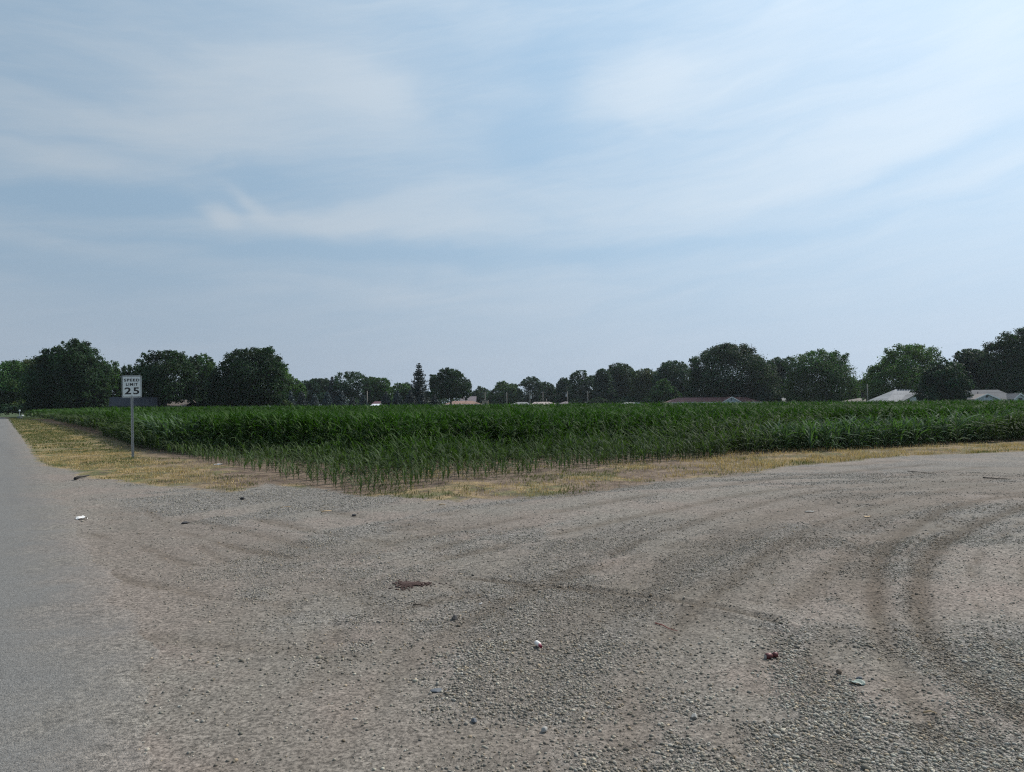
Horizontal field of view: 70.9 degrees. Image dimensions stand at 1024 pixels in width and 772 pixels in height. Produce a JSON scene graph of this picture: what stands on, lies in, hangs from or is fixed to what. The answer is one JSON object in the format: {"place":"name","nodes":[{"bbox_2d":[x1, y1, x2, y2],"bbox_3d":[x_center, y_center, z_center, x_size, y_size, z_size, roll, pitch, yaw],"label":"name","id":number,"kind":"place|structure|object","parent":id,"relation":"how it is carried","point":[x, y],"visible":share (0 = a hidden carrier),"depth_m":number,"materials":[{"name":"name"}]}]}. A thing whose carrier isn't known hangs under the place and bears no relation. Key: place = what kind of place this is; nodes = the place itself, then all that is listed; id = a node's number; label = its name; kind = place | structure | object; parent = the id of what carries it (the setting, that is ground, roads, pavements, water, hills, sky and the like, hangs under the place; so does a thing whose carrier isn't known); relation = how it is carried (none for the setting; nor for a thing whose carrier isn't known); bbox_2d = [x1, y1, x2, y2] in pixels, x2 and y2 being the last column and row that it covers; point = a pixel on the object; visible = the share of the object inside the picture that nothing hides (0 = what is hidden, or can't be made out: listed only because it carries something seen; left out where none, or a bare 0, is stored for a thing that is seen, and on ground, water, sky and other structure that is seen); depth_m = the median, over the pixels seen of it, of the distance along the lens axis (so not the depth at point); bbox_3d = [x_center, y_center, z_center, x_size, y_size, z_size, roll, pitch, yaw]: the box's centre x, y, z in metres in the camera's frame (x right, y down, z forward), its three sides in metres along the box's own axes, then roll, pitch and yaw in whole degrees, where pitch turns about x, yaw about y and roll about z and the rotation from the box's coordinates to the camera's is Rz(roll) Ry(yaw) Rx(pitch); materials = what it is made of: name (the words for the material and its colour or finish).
{"place":"outdoors","nodes":[
{"label":"outdoors","id":0,"kind":"place"},
{"bbox_2d":[0,417,160,771],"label":"road","id":1,"kind":"structure","parent":0,"point":[73,685],"depth_m":5.25,"materials":[{"name":"grey asphalt"}]},
{"bbox_2d":[446,401,479,404],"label":"ranch house","id":2,"kind":"structure","parent":0,"point":[464,402],"depth_m":297.94,"materials":[{"name":"beige brick"}]},
{"bbox_2d":[460,396,476,401],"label":"two storey house","id":3,"kind":"structure","parent":0,"point":[472,398],"depth_m":324.43,"materials":[{"name":"beige brick"}]},
{"bbox_2d":[0,412,1023,771],"bbox_3d":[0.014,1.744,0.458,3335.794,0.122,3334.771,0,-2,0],"label":"ground","id":4,"kind":"structure","parent":0,"point":[164,626],"depth_m":6.53,"materials":[{"name":"grey gravel"}]},
{"bbox_2d":[1,405,24,411],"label":"shrub","id":5,"kind":"object","parent":4,"relation":"on","point":[10,408],"visible":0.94,"depth_m":155.65,"materials":[{"name":"green plant"}]},
{"bbox_2d":[0,356,34,414],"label":"broadleaf tree","id":6,"kind":"object","parent":4,"relation":"on","point":[7,392],"visible":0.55,"depth_m":165.54,"materials":[{"name":"green plant"}]},
{"bbox_2d":[9,357,36,416],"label":"broadleaf tree","id":7,"kind":"object","parent":4,"relation":"on","point":[27,361],"visible":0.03,"depth_m":171.84,"materials":[{"name":"green plant"}]},
{"bbox_2d":[9,338,113,409],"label":"broadleaf tree","id":8,"kind":"object","parent":4,"relation":"on","point":[76,371],"visible":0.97,"depth_m":148.42,"materials":[{"name":"green plant"}]},
{"bbox_2d":[101,360,123,407],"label":"broadleaf tree","id":9,"kind":"object","parent":4,"relation":"on","point":[116,378],"visible":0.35,"depth_m":161.44,"materials":[{"name":"green plant"}]},
{"bbox_2d":[122,376,141,456],"bbox_3d":[-13.233,1.220,25.075,0.610,3.166,0.052,-1,-1,-31],"label":"speed limit sign","id":10,"kind":"object","parent":4,"relation":"on","point":[131,386],"visible":1,"depth_m":25.08,"materials":[{"name":"metal"}]},
{"bbox_2d":[109,397,157,407],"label":"dark shed","id":11,"kind":"structure","parent":4,"relation":"on","point":[120,402],"depth_m":144.14,"materials":[{"name":"metal"}]},
{"bbox_2d":[117,359,151,396],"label":"broadleaf tree","id":12,"kind":"object","parent":4,"relation":"on","point":[129,369],"visible":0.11,"depth_m":164.63,"materials":[{"name":"green plant"}]},
{"bbox_2d":[159,420,172,449],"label":"corn plant","id":13,"kind":"object","parent":4,"relation":"on","point":[166,430],"visible":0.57,"depth_m":29.66,"materials":[{"name":"green plant"}]},
{"bbox_2d":[132,350,199,406],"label":"broadleaf tree","id":14,"kind":"object","parent":4,"relation":"on","point":[165,387],"visible":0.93,"depth_m":148.07,"materials":[{"name":"green plant"}]},
{"bbox_2d":[160,417,198,440],"bbox_3d":[-13.194,1.938,29.058,0.633,1.392,1.923,-2,-2,37],"label":"corn plant","id":15,"kind":"object","parent":4,"relation":"on","point":[181,436],"visible":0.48,"depth_m":28.94,"materials":[{"name":"green plant"}]},
{"bbox_2d":[167,400,196,407],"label":"ranch house","id":16,"kind":"structure","parent":4,"relation":"on","point":[186,404],"depth_m":153.08,"materials":[{"name":"beige brick"}]},
{"bbox_2d":[179,413,197,446],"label":"corn plant","id":17,"kind":"object","parent":4,"relation":"on","point":[186,417],"visible":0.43,"depth_m":29.01,"materials":[{"name":"green plant"}]},
{"bbox_2d":[175,414,204,444],"bbox_3d":[-12.849,1.850,28.653,0.729,1.538,2.192,-1,-2,20],"label":"corn plant","id":18,"kind":"object","parent":4,"relation":"on","point":[190,428],"visible":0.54,"depth_m":28.57,"materials":[{"name":"green plant"}]},
{"bbox_2d":[183,354,207,401],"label":"broadleaf tree","id":19,"kind":"object","parent":4,"relation":"on","point":[201,375],"visible":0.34,"depth_m":167.55,"materials":[{"name":"green plant"}]},
{"bbox_2d":[197,353,219,398],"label":"broadleaf tree","id":20,"kind":"object","parent":4,"relation":"on","point":[208,365],"visible":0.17,"depth_m":177.34,"materials":[{"name":"green plant"}]},
{"bbox_2d":[195,398,222,406],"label":"shrub","id":21,"kind":"object","parent":4,"relation":"on","point":[200,403],"visible":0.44,"depth_m":156.86,"materials":[{"name":"green plant"}]},
{"bbox_2d":[196,345,290,406],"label":"broadleaf tree","id":22,"kind":"object","parent":4,"relation":"on","point":[238,379],"visible":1,"depth_m":151.73,"materials":[{"name":"green plant"}]},
{"bbox_2d":[278,399,293,405],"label":"shrub","id":23,"kind":"object","parent":4,"relation":"on","point":[285,402],"visible":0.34,"depth_m":167.49,"materials":[{"name":"green plant"}]},
{"bbox_2d":[287,390,295,404],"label":"spruce tree","id":24,"kind":"object","parent":4,"relation":"on","point":[291,398],"visible":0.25,"depth_m":197.64,"materials":[{"name":"green plant"}]},
{"bbox_2d":[279,366,306,404],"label":"broadleaf tree","id":25,"kind":"object","parent":4,"relation":"on","point":[296,388],"visible":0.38,"depth_m":206.14,"materials":[{"name":"green plant"}]},
{"bbox_2d":[296,392,309,405],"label":"spruce tree","id":26,"kind":"object","parent":4,"relation":"on","point":[301,400],"visible":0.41,"depth_m":195.46,"materials":[{"name":"green plant"}]},
{"bbox_2d":[308,394,319,406],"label":"spruce tree","id":27,"kind":"object","parent":4,"relation":"on","point":[314,399],"visible":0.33,"depth_m":199.61,"materials":[{"name":"green plant"}]},
{"bbox_2d":[301,378,329,404],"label":"broadleaf tree","id":28,"kind":"object","parent":4,"relation":"on","point":[319,389],"visible":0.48,"depth_m":259.70,"materials":[{"name":"green plant"}]},
{"bbox_2d":[321,392,333,405],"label":"spruce tree","id":29,"kind":"object","parent":4,"relation":"on","point":[327,400],"visible":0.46,"depth_m":199.50,"materials":[{"name":"green plant"}]},
{"bbox_2d":[326,376,337,404],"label":"spruce tree","id":30,"kind":"object","parent":4,"relation":"on","point":[331,390],"visible":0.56,"depth_m":245.29,"materials":[{"name":"green plant"}]},
{"bbox_2d":[335,391,348,405],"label":"spruce tree","id":31,"kind":"object","parent":4,"relation":"on","point":[341,400],"visible":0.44,"depth_m":201.33,"materials":[{"name":"green plant"}]},
{"bbox_2d":[328,371,374,399],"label":"broadleaf tree","id":32,"kind":"object","parent":4,"relation":"on","point":[348,390],"visible":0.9,"depth_m":247.37,"materials":[{"name":"green plant"}]},
{"bbox_2d":[359,395,368,405],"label":"spruce tree","id":33,"kind":"object","parent":4,"relation":"on","point":[363,400],"visible":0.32,"depth_m":203.58,"materials":[{"name":"green plant"}]},
{"bbox_2d":[360,376,392,403],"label":"broadleaf tree","id":34,"kind":"object","parent":4,"relation":"on","point":[379,386],"visible":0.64,"depth_m":253.82,"materials":[{"name":"green plant"}]},
{"bbox_2d":[381,392,390,404],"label":"spruce tree","id":35,"kind":"object","parent":4,"relation":"on","point":[384,398],"visible":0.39,"depth_m":205.45,"materials":[{"name":"green plant"}]},
{"bbox_2d":[391,390,402,404],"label":"spruce tree","id":36,"kind":"object","parent":4,"relation":"on","point":[397,399],"visible":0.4,"depth_m":205.58,"materials":[{"name":"green plant"}]},
{"bbox_2d":[391,382,410,403],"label":"broadleaf tree","id":37,"kind":"object","parent":4,"relation":"on","point":[403,389],"visible":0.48,"depth_m":273.19,"materials":[{"name":"green plant"}]},
{"bbox_2d":[404,390,416,404],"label":"spruce tree","id":38,"kind":"object","parent":4,"relation":"on","point":[410,399],"visible":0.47,"depth_m":205.34,"materials":[{"name":"green plant"}]},
{"bbox_2d":[388,578,446,590],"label":"wood chips","id":39,"kind":"object","parent":4,"relation":"on","point":[406,583],"visible":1,"depth_m":7.01,"materials":[{"name":"wood"}]},
{"bbox_2d":[408,363,430,403],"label":"pine tree","id":40,"kind":"object","parent":4,"relation":"on","point":[417,390],"visible":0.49,"depth_m":211.39,"materials":[{"name":"green plant"}]},
{"bbox_2d":[416,393,428,405],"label":"spruce tree","id":41,"kind":"object","parent":4,"relation":"on","point":[422,399],"visible":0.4,"depth_m":203.42,"materials":[{"name":"green plant"}]},
{"bbox_2d":[1,389,845,412],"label":"distant wood","id":42,"kind":"object","parent":4,"relation":"on","point":[357,400],"depth_m":390.58,"materials":[{"name":"green plant"}]},
{"bbox_2d":[430,394,439,404],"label":"spruce tree","id":43,"kind":"object","parent":4,"relation":"on","point":[434,400],"visible":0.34,"depth_m":207.68,"materials":[{"name":"green plant"}]},
{"bbox_2d":[428,367,471,404],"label":"broadleaf tree","id":44,"kind":"object","parent":4,"relation":"on","point":[447,383],"visible":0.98,"depth_m":247.89,"materials":[{"name":"green plant"}]},
{"bbox_2d":[471,386,489,403],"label":"broadleaf tree","id":45,"kind":"object","parent":4,"relation":"on","point":[479,394],"visible":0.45,"depth_m":368.67,"materials":[{"name":"green plant"}]},
{"bbox_2d":[485,380,520,404],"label":"broadleaf tree","id":46,"kind":"object","parent":4,"relation":"on","point":[493,396],"visible":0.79,"depth_m":342.04,"materials":[{"name":"green plant"}]},
{"bbox_2d":[9,417,1023,499],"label":"grass","id":47,"kind":"structure","parent":4,"relation":"on","point":[43,432],"depth_m":21.72,"materials":[{"name":"beige plant"}]},
{"bbox_2d":[25,398,1023,493],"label":"corn field","id":48,"kind":"structure","parent":4,"relation":"on","point":[404,435],"depth_m":25.57,"materials":[{"name":"green plant"}]},
{"bbox_2d":[516,376,545,402],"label":"broadleaf tree","id":49,"kind":"object","parent":4,"relation":"on","point":[535,388],"visible":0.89,"depth_m":332.78,"materials":[{"name":"green plant"}]},
{"bbox_2d":[542,381,556,402],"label":"broadleaf tree","id":50,"kind":"object","parent":4,"relation":"on","point":[550,392],"visible":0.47,"depth_m":337.30,"materials":[{"name":"green plant"}]},
{"bbox_2d":[554,377,572,403],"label":"broadleaf tree","id":51,"kind":"object","parent":4,"relation":"on","point":[562,384],"visible":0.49,"depth_m":320.13,"materials":[{"name":"green plant"}]},
{"bbox_2d":[569,398,583,403],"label":"shrub","id":52,"kind":"object","parent":4,"relation":"on","point":[575,400],"visible":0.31,"depth_m":296.87,"materials":[{"name":"green plant"}]},
{"bbox_2d":[567,370,598,401],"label":"broadleaf tree","id":53,"kind":"object","parent":4,"relation":"on","point":[584,382],"visible":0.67,"depth_m":309.48,"materials":[{"name":"green plant"}]},
{"bbox_2d":[592,368,617,401],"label":"broadleaf tree","id":54,"kind":"object","parent":4,"relation":"on","point":[606,387],"visible":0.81,"depth_m":297.94,"materials":[{"name":"green plant"}]},
{"bbox_2d":[608,362,636,398],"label":"broadleaf tree","id":55,"kind":"object","parent":4,"relation":"on","point":[620,373],"visible":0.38,"depth_m":306.20,"materials":[{"name":"green plant"}]},
{"bbox_2d":[613,396,640,403],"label":"shrub","id":56,"kind":"object","parent":4,"relation":"on","point":[624,399],"visible":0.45,"depth_m":283.63,"materials":[{"name":"green plant"}]},
{"bbox_2d":[628,368,656,400],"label":"broadleaf tree","id":57,"kind":"object","parent":4,"relation":"on","point":[641,381],"visible":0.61,"depth_m":289.56,"materials":[{"name":"green plant"}]},
{"bbox_2d":[648,378,681,402],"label":"broadleaf tree","id":58,"kind":"object","parent":4,"relation":"on","point":[662,390],"visible":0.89,"depth_m":253.96,"materials":[{"name":"green plant"}]},
{"bbox_2d":[650,360,691,397],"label":"broadleaf tree","id":59,"kind":"object","parent":4,"relation":"on","point":[668,371],"visible":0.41,"depth_m":262.72,"materials":[{"name":"green plant"}]},
{"bbox_2d":[663,396,760,403],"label":"ranch house","id":60,"kind":"structure","parent":4,"relation":"on","point":[738,399],"depth_m":233.70,"materials":[{"name":"brown"}]},
{"bbox_2d":[683,340,783,400],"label":"broadleaf tree","id":61,"kind":"object","parent":4,"relation":"on","point":[707,378],"visible":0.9,"depth_m":240.54,"materials":[{"name":"green plant"}]},
{"bbox_2d":[750,381,782,402],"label":"broadleaf tree","id":62,"kind":"object","parent":4,"relation":"on","point":[774,394],"visible":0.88,"depth_m":235.63,"materials":[{"name":"green plant"}]},
{"bbox_2d":[767,356,791,397],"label":"broadleaf tree","id":63,"kind":"object","parent":4,"relation":"on","point":[778,361],"visible":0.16,"depth_m":261.94,"materials":[{"name":"green plant"}]},
{"bbox_2d":[770,421,798,451],"bbox_3d":[9.421,1.763,25.130,0.429,1.140,1.269,1,-1,-39],"label":"corn plant","id":64,"kind":"object","parent":4,"relation":"on","point":[781,434],"visible":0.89,"depth_m":25.06,"materials":[{"name":"green plant"}]},
{"bbox_2d":[780,422,795,448],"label":"corn plant","id":65,"kind":"object","parent":4,"relation":"on","point":[785,434],"visible":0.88,"depth_m":25.19,"materials":[{"name":"green plant"}]},
{"bbox_2d":[794,423,803,450],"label":"corn plant","id":66,"kind":"object","parent":4,"relation":"on","point":[797,434],"visible":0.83,"depth_m":25.32,"materials":[{"name":"green plant"}]},
{"bbox_2d":[791,420,808,449],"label":"corn plant","id":67,"kind":"object","parent":4,"relation":"on","point":[804,428],"visible":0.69,"depth_m":25.63,"materials":[{"name":"green plant"}]},
{"bbox_2d":[805,422,820,450],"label":"corn plant","id":68,"kind":"object","parent":4,"relation":"on","point":[810,435],"visible":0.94,"depth_m":25.01,"materials":[{"name":"green plant"}]},
{"bbox_2d":[777,348,859,401],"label":"broadleaf tree","id":69,"kind":"object","parent":4,"relation":"on","point":[832,371],"visible":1,"depth_m":230.57,"materials":[{"name":"green plant"}]},
{"bbox_2d":[812,424,826,448],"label":"corn plant","id":70,"kind":"object","parent":4,"relation":"on","point":[816,435],"visible":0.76,"depth_m":25.82,"materials":[{"name":"green plant"}]},
{"bbox_2d":[813,423,841,449],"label":"corn plant","id":71,"kind":"object","parent":4,"relation":"on","point":[826,436],"visible":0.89,"depth_m":25.36,"materials":[{"name":"green plant"}]},
{"bbox_2d":[812,421,846,450],"bbox_3d":[11.223,1.760,25.360,1.439,1.071,0.542,0,-2,-8],"label":"corn plant","id":72,"kind":"object","parent":4,"relation":"on","point":[829,434],"visible":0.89,"depth_m":25.40,"materials":[{"name":"green plant"}]},
{"bbox_2d":[828,423,835,449],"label":"corn plant","id":73,"kind":"object","parent":4,"relation":"on","point":[832,434],"visible":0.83,"depth_m":25.46,"materials":[{"name":"green plant"}]},
{"bbox_2d":[834,419,856,448],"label":"corn plant","id":74,"kind":"object","parent":4,"relation":"on","point":[841,432],"visible":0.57,"depth_m":26.68,"materials":[{"name":"green plant"}]},
{"bbox_2d":[839,422,856,448],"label":"corn plant","id":75,"kind":"object","parent":4,"relation":"on","point":[848,435],"visible":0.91,"depth_m":26.04,"materials":[{"name":"green plant"}]},
{"bbox_2d":[832,418,873,448],"bbox_3d":[12.432,1.721,26.317,1.674,1.207,0.648,-2,-2,35],"label":"corn plant","id":76,"kind":"object","parent":4,"relation":"on","point":[857,432],"visible":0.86,"depth_m":26.20,"materials":[{"name":"green plant"}]},
{"bbox_2d":[849,679,865,685],"bbox_3d":[2.146,1.838,4.471,0.092,0.025,0.058,-1,-2,17],"label":"plastic scrap","id":77,"kind":"object","parent":4,"relation":"on","point":[860,681],"visible":1,"depth_m":4.46,"materials":[{"name":"white plastic"}]},
{"bbox_2d":[844,419,880,448],"bbox_3d":[12.655,1.761,26.322,0.324,1.126,1.635,0,-2,-31],"label":"corn plant","id":78,"kind":"object","parent":4,"relation":"on","point":[859,434],"visible":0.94,"depth_m":26.21,"materials":[{"name":"green plant"}]},
{"bbox_2d":[857,421,881,447],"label":"corn plant","id":79,"kind":"object","parent":4,"relation":"on","point":[872,434],"visible":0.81,"depth_m":26.76,"materials":[{"name":"green plant"}]},
{"bbox_2d":[866,423,878,446],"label":"corn plant","id":80,"kind":"object","parent":4,"relation":"on","point":[877,441],"visible":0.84,"depth_m":26.85,"materials":[{"name":"green plant"}]},
{"bbox_2d":[874,420,900,447],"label":"corn plant","id":81,"kind":"object","parent":4,"relation":"on","point":[885,433],"visible":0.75,"depth_m":27.09,"materials":[{"name":"green plant"}]},
{"bbox_2d":[868,389,925,401],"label":"ranch house","id":82,"kind":"structure","parent":4,"relation":"on","point":[899,394],"depth_m":171.28,"materials":[{"name":"white"}]},
{"bbox_2d":[894,420,909,445],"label":"corn plant","id":83,"kind":"object","parent":4,"relation":"on","point":[902,431],"visible":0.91,"depth_m":27.48,"materials":[{"name":"green plant"}]},
{"bbox_2d":[855,343,950,400],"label":"broadleaf tree","id":84,"kind":"object","parent":4,"relation":"on","point":[905,371],"visible":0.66,"depth_m":203.02,"materials":[{"name":"green plant"}]},
{"bbox_2d":[900,416,913,445],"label":"corn plant","id":85,"kind":"object","parent":4,"relation":"on","point":[910,424],"visible":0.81,"depth_m":27.80,"materials":[{"name":"green plant"}]},
{"bbox_2d":[903,416,927,441],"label":"corn plant","id":86,"kind":"object","parent":4,"relation":"on","point":[914,431],"visible":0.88,"depth_m":28.10,"materials":[{"name":"green plant"}]},
{"bbox_2d":[910,423,929,444],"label":"corn plant","id":87,"kind":"object","parent":4,"relation":"on","point":[915,438],"visible":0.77,"depth_m":28.05,"materials":[{"name":"green plant"}]},
{"bbox_2d":[917,419,938,444],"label":"corn plant","id":88,"kind":"object","parent":4,"relation":"on","point":[926,429],"visible":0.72,"depth_m":28.34,"materials":[{"name":"green plant"}]},
{"bbox_2d":[916,414,943,443],"bbox_3d":[16.635,1.704,28.790,1.634,1.297,0.586,1,-2,-32],"label":"corn plant","id":89,"kind":"object","parent":4,"relation":"on","point":[929,440],"visible":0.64,"depth_m":28.70,"materials":[{"name":"green plant"}]},
{"bbox_2d":[917,415,944,444],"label":"corn plant","id":90,"kind":"object","parent":4,"relation":"on","point":[929,430],"visible":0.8,"depth_m":28.39,"materials":[{"name":"green plant"}]},
{"bbox_2d":[927,418,950,442],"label":"corn plant","id":91,"kind":"object","parent":4,"relation":"on","point":[939,435],"visible":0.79,"depth_m":29.05,"materials":[{"name":"green plant"}]},
{"bbox_2d":[909,357,975,400],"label":"broadleaf tree","id":92,"kind":"object","parent":4,"relation":"on","point":[956,384],"visible":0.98,"depth_m":154.15,"materials":[{"name":"green plant"}]},
{"bbox_2d":[933,415,958,443],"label":"corn plant","id":93,"kind":"object","parent":4,"relation":"on","point":[943,427],"visible":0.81,"depth_m":29.11,"materials":[{"name":"green plant"}]},
{"bbox_2d":[941,415,961,442],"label":"corn plant","id":94,"kind":"object","parent":4,"relation":"on","point":[951,423],"visible":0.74,"depth_m":29.45,"materials":[{"name":"green plant"}]},
{"bbox_2d":[943,413,978,442],"bbox_3d":[18.543,1.743,29.978,0.376,1.225,1.872,0,-2,-14],"label":"corn plant","id":95,"kind":"object","parent":4,"relation":"on","point":[959,428],"visible":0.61,"depth_m":29.77,"materials":[{"name":"green plant"}]},
{"bbox_2d":[948,348,986,390],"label":"broadleaf tree","id":96,"kind":"object","parent":4,"relation":"on","point":[964,355],"visible":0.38,"depth_m":205.22,"materials":[{"name":"green plant"}]},
{"bbox_2d":[956,390,1023,400],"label":"ranch house","id":97,"kind":"structure","parent":4,"relation":"on","point":[986,395],"depth_m":176.56,"materials":[{"name":"grey"}]},
{"bbox_2d":[966,327,1023,393],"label":"broadleaf tree","id":98,"kind":"object","parent":4,"relation":"on","point":[1003,375],"visible":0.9,"depth_m":193.69,"materials":[{"name":"green plant"}]},
{"bbox_2d":[0,0,1023,403],"label":"sky","id":99,"kind":"structure","parent":0,"point":[490,191],"materials":[{"name":"blue"}]},
{"bbox_2d":[764,652,777,658],"bbox_3d":[1.779,1.852,4.939,0.100,0.042,0.042,0,-2,-17],"label":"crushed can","id":100,"kind":"object","parent":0,"point":[770,655],"visible":1,"depth_m":4.92,"materials":[{"name":"red metal"}]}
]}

